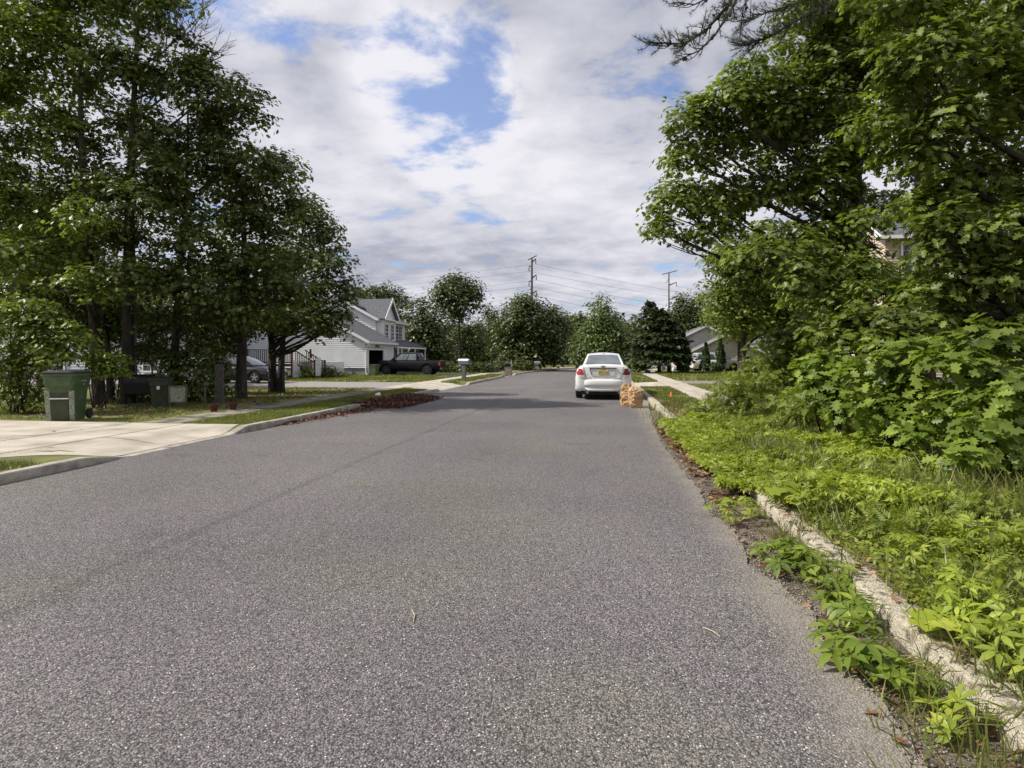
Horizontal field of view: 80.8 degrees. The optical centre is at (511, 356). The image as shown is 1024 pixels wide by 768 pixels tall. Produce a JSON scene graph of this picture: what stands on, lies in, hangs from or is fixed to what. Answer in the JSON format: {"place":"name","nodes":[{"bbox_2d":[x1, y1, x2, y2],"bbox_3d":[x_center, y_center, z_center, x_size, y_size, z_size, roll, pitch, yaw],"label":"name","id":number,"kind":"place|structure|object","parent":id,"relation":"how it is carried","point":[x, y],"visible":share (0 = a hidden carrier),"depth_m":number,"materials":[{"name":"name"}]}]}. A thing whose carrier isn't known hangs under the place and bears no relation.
{"place":"outdoors","nodes":[
{"label":"outdoors","id":0,"kind":"place"},
{"bbox_2d":[0,420,237,456],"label":"driveway","id":1,"kind":"structure","parent":0,"point":[118,444],"depth_m":10.56,"materials":[{"name":"concrete"}]},
{"bbox_2d":[2,380,415,387],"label":"driveway","id":2,"kind":"structure","parent":0,"point":[334,384],"depth_m":29.49,"materials":[{"name":"grey concrete"}]},
{"bbox_2d":[192,355,287,383],"bbox_3d":[-14.159,0.654,31.470,4.617,1.439,1.743,0,0,8],"label":"parked car","id":3,"kind":"object","parent":2,"relation":"on","point":[257,372],"visible":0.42,"depth_m":30.63,"materials":[{"name":"paint"}]},
{"bbox_2d":[144,388,398,422],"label":"sidewalk","id":4,"kind":"structure","parent":0,"point":[188,418],"depth_m":15.84,"materials":[{"name":"beige concrete"}]},
{"bbox_2d":[0,362,665,471],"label":"verge","id":5,"kind":"structure","parent":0,"point":[52,458],"depth_m":15.09,"materials":[{"name":"green plant"}]},
{"bbox_2d":[0,292,104,413],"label":"oak sapling","id":6,"kind":"object","parent":5,"relation":"on","point":[46,353],"visible":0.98,"depth_m":14.41,"materials":[{"name":"green plant"}]},
{"bbox_2d":[40,370,92,420],"bbox_3d":[-9.695,0.838,13.135,0.670,1.083,0.879,0,0,-12],"label":"wheeled bin","id":7,"kind":"object","parent":5,"relation":"on","point":[65,394],"visible":0.99,"depth_m":12.82,"materials":[{"name":"green plastic"}]},
{"bbox_2d":[0,0,153,404],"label":"oak tree","id":8,"kind":"object","parent":5,"relation":"on","point":[49,23],"visible":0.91,"depth_m":16.90,"materials":[{"name":"green plant"}]},
{"bbox_2d":[0,183,161,387],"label":"oak tree","id":9,"kind":"object","parent":5,"relation":"on","point":[102,259],"visible":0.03,"depth_m":27.05,"materials":[{"name":"green plant"}]},
{"bbox_2d":[0,248,207,400],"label":"oak tree","id":10,"kind":"object","parent":5,"relation":"on","point":[144,316],"visible":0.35,"depth_m":18.28,"materials":[{"name":"green plant"}]},
{"bbox_2d":[75,346,136,409],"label":"oak sapling","id":11,"kind":"object","parent":5,"relation":"on","point":[109,362],"visible":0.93,"depth_m":15.63,"materials":[{"name":"green plant"}]},
{"bbox_2d":[63,299,192,396],"bbox_3d":[-12.495,-0.349,19.535,4.680,3.547,1.936,0,0,1],"label":"understorey bush","id":12,"kind":"object","parent":5,"relation":"on","point":[140,361],"visible":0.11,"depth_m":19.30,"materials":[{"name":"green plant"}]},
{"bbox_2d":[0,280,267,379],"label":"house","id":13,"kind":"structure","parent":5,"relation":"on","point":[262,344],"depth_m":35.67,"materials":[{"name":"grey"}]},
{"bbox_2d":[122,374,156,403],"bbox_3d":[-10.837,0.950,17.588,0.836,0.860,0.537,0,0,-9],"label":"old grill","id":14,"kind":"object","parent":5,"relation":"on","point":[133,386],"visible":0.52,"depth_m":17.35,"materials":[{"name":"black metal"}]},
{"bbox_2d":[39,0,243,403],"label":"oak tree","id":15,"kind":"object","parent":5,"relation":"on","point":[194,68],"visible":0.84,"depth_m":17.31,"materials":[{"name":"green plant"}]},
{"bbox_2d":[64,0,235,402],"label":"oak tree","id":16,"kind":"object","parent":5,"relation":"on","point":[138,126],"visible":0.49,"depth_m":18.09,"materials":[{"name":"green plant"}]},
{"bbox_2d":[148,376,174,407],"bbox_3d":[-9.508,0.961,16.327,0.518,0.839,0.680,0,0,-17],"label":"wheeled bin","id":17,"kind":"object","parent":5,"relation":"on","point":[158,385],"visible":0.88,"depth_m":16.08,"materials":[{"name":"plastic"}]},
{"bbox_2d":[168,385,186,408],"bbox_3d":[-8.740,1.070,15.737,0.480,0.620,0.040,0,0,1],"label":"framed panel","id":18,"kind":"object","parent":5,"relation":"on","point":[177,393],"visible":0.91,"depth_m":15.73,"materials":[{"name":"green wood"}]},
{"bbox_2d":[3,387,360,417],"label":"fallen leaves","id":19,"kind":"object","parent":5,"relation":"on","point":[117,412],"visible":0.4,"depth_m":17.28,"materials":[{"name":"brown plant"}]},
{"bbox_2d":[134,333,234,403],"bbox_3d":[-9.864,0.367,17.927,3.030,2.121,1.764,0,0,8],"label":"understorey bush","id":20,"kind":"object","parent":5,"relation":"on","point":[182,366],"visible":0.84,"depth_m":17.74,"materials":[{"name":"green plant"}]},
{"bbox_2d":[114,293,258,375],"bbox_3d":[-12.344,-0.857,22.002,6.297,4.564,2.475,0,0,8],"label":"understorey bush","id":21,"kind":"object","parent":5,"relation":"on","point":[151,299],"visible":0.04,"depth_m":22.00,"materials":[{"name":"green plant"}]},
{"bbox_2d":[0,386,372,421],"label":"lawn grass","id":22,"kind":"structure","parent":5,"relation":"on","point":[131,419],"depth_m":16.33,"materials":[{"name":"green plant"}]},
{"bbox_2d":[112,67,303,384],"bbox_3d":[-9.203,-3.664,18.255,4.958,10.267,4.949,0,0,-35],"label":"oak tree","id":23,"kind":"object","parent":5,"relation":"on","point":[225,159],"visible":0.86,"depth_m":17.78,"materials":[{"name":"green plant"}]},
{"bbox_2d":[181,323,256,379],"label":"understorey bush","id":24,"kind":"object","parent":5,"relation":"on","point":[227,365],"visible":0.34,"depth_m":21.79,"materials":[{"name":"green plant"}]},
{"bbox_2d":[215,364,223,404],"bbox_3d":[-8.386,0.805,17.250,0.300,1.150,0.040,0,0,20],"label":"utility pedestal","id":25,"kind":"object","parent":5,"relation":"on","point":[219,369],"visible":0.96,"depth_m":17.24,"materials":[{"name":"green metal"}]},
{"bbox_2d":[152,140,324,398],"bbox_3d":[-8.687,-2.767,19.591,6.461,8.470,4.306,0,0,34],"label":"oak tree","id":26,"kind":"object","parent":5,"relation":"on","point":[251,259],"visible":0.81,"depth_m":18.98,"materials":[{"name":"green plant"}]},
{"bbox_2d":[187,399,355,423],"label":"lawn grass","id":27,"kind":"structure","parent":5,"relation":"on","point":[253,416],"depth_m":14.21,"materials":[{"name":"green plant"}]},
{"bbox_2d":[247,349,325,377],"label":"deck","id":28,"kind":"structure","parent":5,"relation":"on","point":[310,354],"depth_m":37.77,"materials":[{"name":"grey wood"}]},
{"bbox_2d":[249,192,374,392],"bbox_3d":[-8.120,-2.392,22.782,5.613,7.725,3.969,0,0,8],"label":"twin oak","id":29,"kind":"object","parent":5,"relation":"on","point":[315,325],"visible":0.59,"depth_m":22.68,"materials":[{"name":"green plant"}]},
{"bbox_2d":[293,356,343,377],"bbox_3d":[-12.676,0.715,40.739,1.450,1.430,6.360,0,0,8],"label":"vinyl fence","id":30,"kind":"object","parent":5,"relation":"on","point":[339,364],"visible":0.56,"depth_m":38.46,"materials":[{"name":"white plastic"}]},
{"bbox_2d":[275,290,426,374],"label":"house","id":31,"kind":"structure","parent":5,"relation":"on","point":[378,332],"depth_m":47.43,"materials":[{"name":"white"}]},
{"bbox_2d":[356,280,416,329],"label":"broadleaf tree","id":32,"kind":"object","parent":5,"relation":"on","point":[382,293],"visible":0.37,"depth_m":77.42,"materials":[{"name":"green plant"}]},
{"bbox_2d":[399,289,465,363],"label":"broadleaf tree","id":33,"kind":"object","parent":5,"relation":"on","point":[420,327],"visible":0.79,"depth_m":59.10,"materials":[{"name":"green plant"}]},
{"bbox_2d":[422,267,494,364],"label":"broadleaf tree","id":34,"kind":"object","parent":5,"relation":"on","point":[452,304],"visible":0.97,"depth_m":67.18,"materials":[{"name":"green plant"}]},
{"bbox_2d":[446,317,509,366],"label":"broadleaf tree","id":35,"kind":"object","parent":5,"relation":"on","point":[469,343],"visible":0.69,"depth_m":71.15,"materials":[{"name":"green plant"}]},
{"bbox_2d":[471,301,506,363],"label":"broadleaf tree","id":36,"kind":"object","parent":5,"relation":"on","point":[489,315],"visible":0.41,"depth_m":79.47,"materials":[{"name":"green plant"}]},
{"bbox_2d":[476,289,580,370],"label":"broadleaf tree","id":37,"kind":"object","parent":5,"relation":"on","point":[526,326],"visible":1,"depth_m":60.80,"materials":[{"name":"green plant"}]},
{"bbox_2d":[561,290,637,371],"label":"broadleaf tree","id":38,"kind":"object","parent":5,"relation":"on","point":[606,341],"visible":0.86,"depth_m":56.92,"materials":[{"name":"green plant"}]},
{"bbox_2d":[568,301,754,362],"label":"woods","id":39,"kind":"object","parent":5,"relation":"on","point":[581,319],"visible":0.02,"depth_m":101.35,"materials":[{"name":"green plant"}]},
{"bbox_2d":[231,374,461,381],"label":"lawn grass","id":40,"kind":"structure","parent":0,"point":[383,377],"depth_m":36.35,"materials":[{"name":"green plant"}]},
{"bbox_2d":[329,387,426,400],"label":"lawn grass","id":41,"kind":"structure","parent":0,"point":[367,395],"depth_m":21.56,"materials":[{"name":"green plant"}]},
{"bbox_2d":[389,373,472,375],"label":"driveway","id":42,"kind":"structure","parent":0,"point":[430,374],"depth_m":45.83,"materials":[{"name":"concrete"}]},
{"bbox_2d":[374,352,446,374],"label":"pickup truck","id":43,"kind":"object","parent":42,"relation":"on","point":[409,362],"visible":0.97,"depth_m":44.88,"materials":[{"name":"black paint"}]},
{"bbox_2d":[0,365,924,767],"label":"road","id":44,"kind":"structure","parent":0,"point":[550,559],"depth_m":3.51,"materials":[{"name":"grey asphalt"}]},
{"bbox_2d":[0,370,542,483],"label":"kerb","id":45,"kind":"structure","parent":44,"relation":"on","point":[13,475],"depth_m":9.08,"materials":[{"name":"concrete"}]},
{"bbox_2d":[275,407,384,425],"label":"gutter leaves","id":46,"kind":"object","parent":44,"relation":"on","point":[344,412],"visible":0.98,"depth_m":14.99,"materials":[{"name":"brown plant"}]},
{"bbox_2d":[348,392,443,408],"bbox_3d":[-3.590,1.347,19.319,1.928,0.390,4.734,0,0,8],"label":"leaf pile","id":47,"kind":"object","parent":44,"relation":"on","point":[399,400],"visible":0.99,"depth_m":18.17,"materials":[{"name":"brown plant"}]},
{"bbox_2d":[575,352,631,397],"bbox_3d":[3.477,0.664,22.966,2.160,1.636,5.290,0,0,8],"label":"parked car","id":48,"kind":"object","parent":44,"relation":"on","point":[605,373],"visible":0.93,"depth_m":20.48,"materials":[{"name":"white paint"}]},
{"bbox_2d":[628,386,643,407],"bbox_3d":[3.581,1.168,17.405,0.445,0.627,0.384,0,0,0],"label":"yard waste bag","id":49,"kind":"object","parent":44,"relation":"on","point":[635,396],"visible":1,"depth_m":17.25,"materials":[{"name":"paper"}]},
{"bbox_2d":[651,411,1023,767],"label":"gutter","id":50,"kind":"object","parent":44,"relation":"on","point":[994,741],"visible":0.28,"depth_m":3.20,"materials":[{"name":"grey concrete"}]},
{"bbox_2d":[702,495,770,523],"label":"creeper plant","id":51,"kind":"object","parent":50,"relation":"on","point":[749,503],"visible":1,"depth_m":5.46,"materials":[{"name":"green plant"}]},
{"bbox_2d":[750,536,814,572],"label":"creeper plant","id":52,"kind":"object","parent":50,"relation":"on","point":[786,544],"visible":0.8,"depth_m":4.31,"materials":[{"name":"green plant"}]},
{"bbox_2d":[764,542,859,592],"bbox_3d":[2.017,1.390,3.966,0.509,0.223,0.596,0,0,-23],"label":"creeper plant","id":53,"kind":"object","parent":50,"relation":"on","point":[808,554],"visible":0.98,"depth_m":3.90,"materials":[{"name":"green plant"}]},
{"bbox_2d":[650,421,998,767],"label":"gravel","id":54,"kind":"structure","parent":50,"relation":"on","point":[822,639],"depth_m":3.79,"materials":[{"name":"grey gravel"}]},
{"bbox_2d":[635,403,1023,767],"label":"kerb grass","id":55,"kind":"structure","parent":50,"relation":"on","point":[986,744],"depth_m":2.49,"materials":[{"name":"green plant"}]},
{"bbox_2d":[900,603,993,641],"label":"maple seedling","id":56,"kind":"object","parent":55,"relation":"on","point":[945,617],"visible":0.81,"depth_m":3.01,"materials":[{"name":"green plant"}]},
{"bbox_2d":[810,587,890,626],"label":"creeper plant","id":57,"kind":"object","parent":50,"relation":"on","point":[852,600],"visible":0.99,"depth_m":3.31,"materials":[{"name":"green plant"}]},
{"bbox_2d":[861,647,961,706],"bbox_3d":[1.742,1.395,2.634,0.310,0.170,0.346,0,0,-39],"label":"creeper plant","id":58,"kind":"object","parent":50,"relation":"on","point":[893,673],"visible":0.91,"depth_m":2.63,"materials":[{"name":"green plant"}]},
{"bbox_2d":[910,682,1023,743],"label":"creeper plant","id":59,"kind":"object","parent":50,"relation":"on","point":[950,723],"visible":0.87,"depth_m":2.34,"materials":[{"name":"green plant"}]},
{"bbox_2d":[804,616,908,685],"bbox_3d":[1.659,1.382,2.900,0.450,0.177,0.506,0,0,8],"label":"creeper plant","id":60,"kind":"object","parent":44,"relation":"on","point":[863,652],"visible":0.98,"depth_m":2.85,"materials":[{"name":"green plant"}]},
{"bbox_2d":[0,0,1023,328],"label":"sky","id":61,"kind":"structure","parent":0,"point":[469,136],"materials":[{"name":"white"}]},
{"bbox_2d":[381,364,652,387],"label":"sidewalk","id":62,"kind":"structure","parent":0,"point":[419,383],"depth_m":31.66,"materials":[{"name":"concrete"}]},
{"bbox_2d":[641,367,734,404],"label":"sidewalk","id":63,"kind":"structure","parent":0,"point":[694,391],"depth_m":27.44,"materials":[{"name":"concrete"}]},
{"bbox_2d":[679,381,728,383],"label":"driveway","id":64,"kind":"structure","parent":0,"point":[698,382],"depth_m":31.75,"materials":[{"name":"concrete"}]},
{"bbox_2d":[689,352,736,370],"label":"suv","id":65,"kind":"object","parent":64,"relation":"on","point":[696,365],"visible":0.54,"depth_m":54.35,"materials":[{"name":"white paint"}]},
{"bbox_2d":[630,368,979,657],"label":"verge","id":66,"kind":"structure","parent":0,"point":[694,377],"depth_m":29.61,"materials":[{"name":"green plant"}]},
{"bbox_2d":[627,300,670,367],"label":"cedar tree","id":67,"kind":"object","parent":66,"relation":"on","point":[650,306],"visible":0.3,"depth_m":69.74,"materials":[{"name":"green plant"}]},
{"bbox_2d":[622,307,701,372],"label":"spruce tree","id":68,"kind":"object","parent":66,"relation":"on","point":[660,338],"visible":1,"depth_m":48.81,"materials":[{"name":"green plant"}]},
{"bbox_2d":[641,385,702,407],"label":"lawn grass","id":69,"kind":"structure","parent":66,"relation":"on","point":[676,400],"depth_m":20.09,"materials":[{"name":"green plant"}]},
{"bbox_2d":[663,291,716,334],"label":"broadleaf tree","id":70,"kind":"object","parent":66,"relation":"on","point":[685,314],"visible":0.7,"depth_m":87.07,"materials":[{"name":"green plant"}]},
{"bbox_2d":[655,370,772,380],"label":"lawn grass","id":71,"kind":"structure","parent":66,"relation":"on","point":[675,375],"depth_m":42.02,"materials":[{"name":"green plant"}]},
{"bbox_2d":[669,326,773,369],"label":"house","id":72,"kind":"structure","parent":66,"relation":"on","point":[696,335],"depth_m":59.87,"materials":[{"name":"beige"}]},
{"bbox_2d":[687,277,782,369],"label":"broadleaf tree","id":73,"kind":"object","parent":66,"relation":"on","point":[738,344],"visible":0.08,"depth_m":49.84,"materials":[{"name":"green plant"}]},
{"bbox_2d":[702,370,790,417],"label":"weed clump","id":74,"kind":"object","parent":66,"relation":"on","point":[751,390],"visible":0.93,"depth_m":11.87,"materials":[{"name":"green plant"}]},
{"bbox_2d":[687,233,830,374],"bbox_3d":[10.695,-1.726,24.111,7.417,6.391,4.164,0,0,-10],"label":"maple tree","id":75,"kind":"object","parent":66,"relation":"on","point":[754,322],"visible":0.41,"depth_m":23.66,"materials":[{"name":"maple leaf"},{"name":"bark"}]},
{"bbox_2d":[630,0,933,409],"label":"pine tree","id":76,"kind":"object","parent":66,"relation":"on","point":[682,43],"visible":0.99,"depth_m":11.11,"materials":[{"name":"green plant"}]},
{"bbox_2d":[770,278,880,355],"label":"maple tree","id":77,"kind":"object","parent":66,"relation":"on","point":[785,301],"visible":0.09,"depth_m":17.32,"materials":[{"name":"green plant"}]},
{"bbox_2d":[657,401,1023,659],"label":"creeper carpet","id":78,"kind":"object","parent":66,"relation":"on","point":[725,468],"visible":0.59,"depth_m":6.30,"materials":[{"name":"green plant"}]},
{"bbox_2d":[764,481,801,507],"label":"maple seedling","id":79,"kind":"object","parent":78,"relation":"on","point":[789,486],"visible":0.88,"depth_m":5.45,"materials":[{"name":"green plant"}]},
{"bbox_2d":[670,404,1023,699],"bbox_3d":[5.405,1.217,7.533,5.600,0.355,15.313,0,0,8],"label":"tall grass","id":80,"kind":"structure","parent":66,"relation":"on","point":[923,585],"depth_m":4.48,"materials":[{"name":"green plant"}]},
{"bbox_2d":[677,393,749,415],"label":"weed clump","id":81,"kind":"object","parent":80,"relation":"on","point":[705,404],"visible":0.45,"depth_m":12.93,"materials":[{"name":"green plant"}]},
{"bbox_2d":[717,355,806,406],"bbox_3d":[5.681,0.673,13.563,2.122,1.483,1.358,0,0,8],"label":"weed clump","id":82,"kind":"object","parent":80,"relation":"on","point":[748,368],"visible":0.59,"depth_m":13.33,"materials":[{"name":"green plant"}]},
{"bbox_2d":[731,315,826,410],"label":"oak sapling","id":83,"kind":"object","parent":80,"relation":"on","point":[785,353],"visible":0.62,"depth_m":13.29,"materials":[{"name":"green plant"}]},
{"bbox_2d":[635,0,929,393],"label":"oak tree","id":84,"kind":"object","parent":80,"relation":"on","point":[792,118],"visible":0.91,"depth_m":12.88,"materials":[{"name":"green plant"}]},
{"bbox_2d":[757,386,853,430],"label":"weed clump","id":85,"kind":"object","parent":80,"relation":"on","point":[784,415],"visible":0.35,"depth_m":10.09,"materials":[{"name":"green plant"}]},
{"bbox_2d":[771,326,895,433],"bbox_3d":[4.891,0.469,9.206,1.849,1.898,1.439,0,0,8],"label":"oak sapling","id":86,"kind":"object","parent":80,"relation":"on","point":[822,384],"visible":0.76,"depth_m":9.06,"materials":[{"name":"green plant"}]},
{"bbox_2d":[651,420,1022,767],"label":"leaf litter","id":87,"kind":"object","parent":80,"relation":"on","point":[678,448],"visible":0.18,"depth_m":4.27,"materials":[{"name":"plant"}]},
{"bbox_2d":[700,414,1023,620],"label":"dry stalks","id":88,"kind":"object","parent":80,"relation":"on","point":[873,487],"visible":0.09,"depth_m":5.41,"materials":[{"name":"plant"}]},
{"bbox_2d":[702,406,1023,620],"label":"fern weeds","id":89,"kind":"object","parent":80,"relation":"on","point":[910,523],"visible":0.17,"depth_m":4.47,"materials":[{"name":"green plant"}]},
{"bbox_2d":[707,409,1023,531],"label":"tall grass","id":90,"kind":"structure","parent":80,"relation":"on","point":[1020,503],"depth_m":5.64,"materials":[{"name":"green plant"}]},
{"bbox_2d":[793,296,937,425],"bbox_3d":[6.237,0.171,10.530,2.649,2.497,1.639,0,0,8],"label":"oak sapling","id":91,"kind":"object","parent":80,"relation":"on","point":[837,326],"visible":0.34,"depth_m":10.36,"materials":[{"name":"green plant"}]},
{"bbox_2d":[733,399,1023,683],"bbox_3d":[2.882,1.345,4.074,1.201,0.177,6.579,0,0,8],"label":"weeds","id":92,"kind":"object","parent":80,"relation":"on","point":[862,547],"visible":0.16,"depth_m":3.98,"materials":[{"name":"green plant"}]},
{"bbox_2d":[822,331,959,463],"bbox_3d":[5.024,0.570,7.825,1.947,1.796,1.342,0,0,8],"label":"oak sapling","id":93,"kind":"object","parent":80,"relation":"on","point":[879,413],"visible":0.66,"depth_m":7.69,"materials":[{"name":"green plant"}]},
{"bbox_2d":[828,182,970,318],"bbox_3d":[7.417,-0.931,11.509,2.916,4.786,2.093,0,0,8],"label":"oak sapling","id":94,"kind":"object","parent":80,"relation":"on","point":[865,226],"visible":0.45,"depth_m":11.41,"materials":[{"name":"green plant"}]},
{"bbox_2d":[884,532,971,577],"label":"creeper plant","id":95,"kind":"object","parent":80,"relation":"on","point":[908,539],"visible":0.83,"depth_m":3.86,"materials":[{"name":"green plant"}]},
{"bbox_2d":[876,312,1023,471],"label":"oak sapling","id":96,"kind":"object","parent":80,"relation":"on","point":[966,367],"visible":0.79,"depth_m":6.86,"materials":[{"name":"green plant"}]},
{"bbox_2d":[910,563,1015,619],"bbox_3d":[2.347,1.219,3.187,0.433,0.226,0.451,0,0,25],"label":"creeper plant","id":97,"kind":"object","parent":80,"relation":"on","point":[950,587],"visible":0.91,"depth_m":3.11,"materials":[{"name":"green plant"}]},
{"bbox_2d":[906,294,1023,384],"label":"oak sapling","id":98,"kind":"object","parent":80,"relation":"on","point":[963,323],"visible":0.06,"depth_m":9.79,"materials":[{"name":"green plant"}]},
{"bbox_2d":[931,358,1023,487],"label":"oak sapling","id":99,"kind":"object","parent":80,"relation":"on","point":[989,438],"visible":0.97,"depth_m":6.06,"materials":[{"name":"green plant"}]},
{"bbox_2d":[953,612,1023,673],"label":"creeper plant","id":100,"kind":"object","parent":80,"relation":"on","point":[998,626],"visible":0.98,"depth_m":2.62,"materials":[{"name":"green plant"}]},
{"bbox_2d":[819,196,1023,384],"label":"house","id":101,"kind":"structure","parent":66,"relation":"on","point":[886,244],"depth_m":29.07,"materials":[{"name":"beige"}]},
{"bbox_2d":[826,0,1023,378],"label":"oak tree","id":102,"kind":"object","parent":66,"relation":"on","point":[897,177],"visible":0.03,"depth_m":20.90,"materials":[{"name":"green plant"}]},
{"bbox_2d":[834,0,1023,343],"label":"oak tree","id":103,"kind":"object","parent":66,"relation":"on","point":[940,211],"visible":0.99,"depth_m":9.11,"materials":[{"name":"green plant"}]},
{"bbox_2d":[931,100,1023,384],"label":"oak tree","id":104,"kind":"object","parent":66,"relation":"on","point":[1000,230],"visible":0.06,"depth_m":18.33,"materials":[{"name":"green plant"}]},
{"bbox_2d":[649,404,967,649],"bbox_3d":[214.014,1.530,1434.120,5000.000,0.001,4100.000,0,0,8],"label":"ground","id":105,"kind":"structure","parent":0,"point":[650,407],"depth_m":17.04,"materials":[{"name":"soil"}]},
{"bbox_2d":[649,399,1023,763],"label":"kerb","id":106,"kind":"structure","parent":105,"relation":"on","point":[900,628],"depth_m":3.03,"materials":[{"name":"concrete"}]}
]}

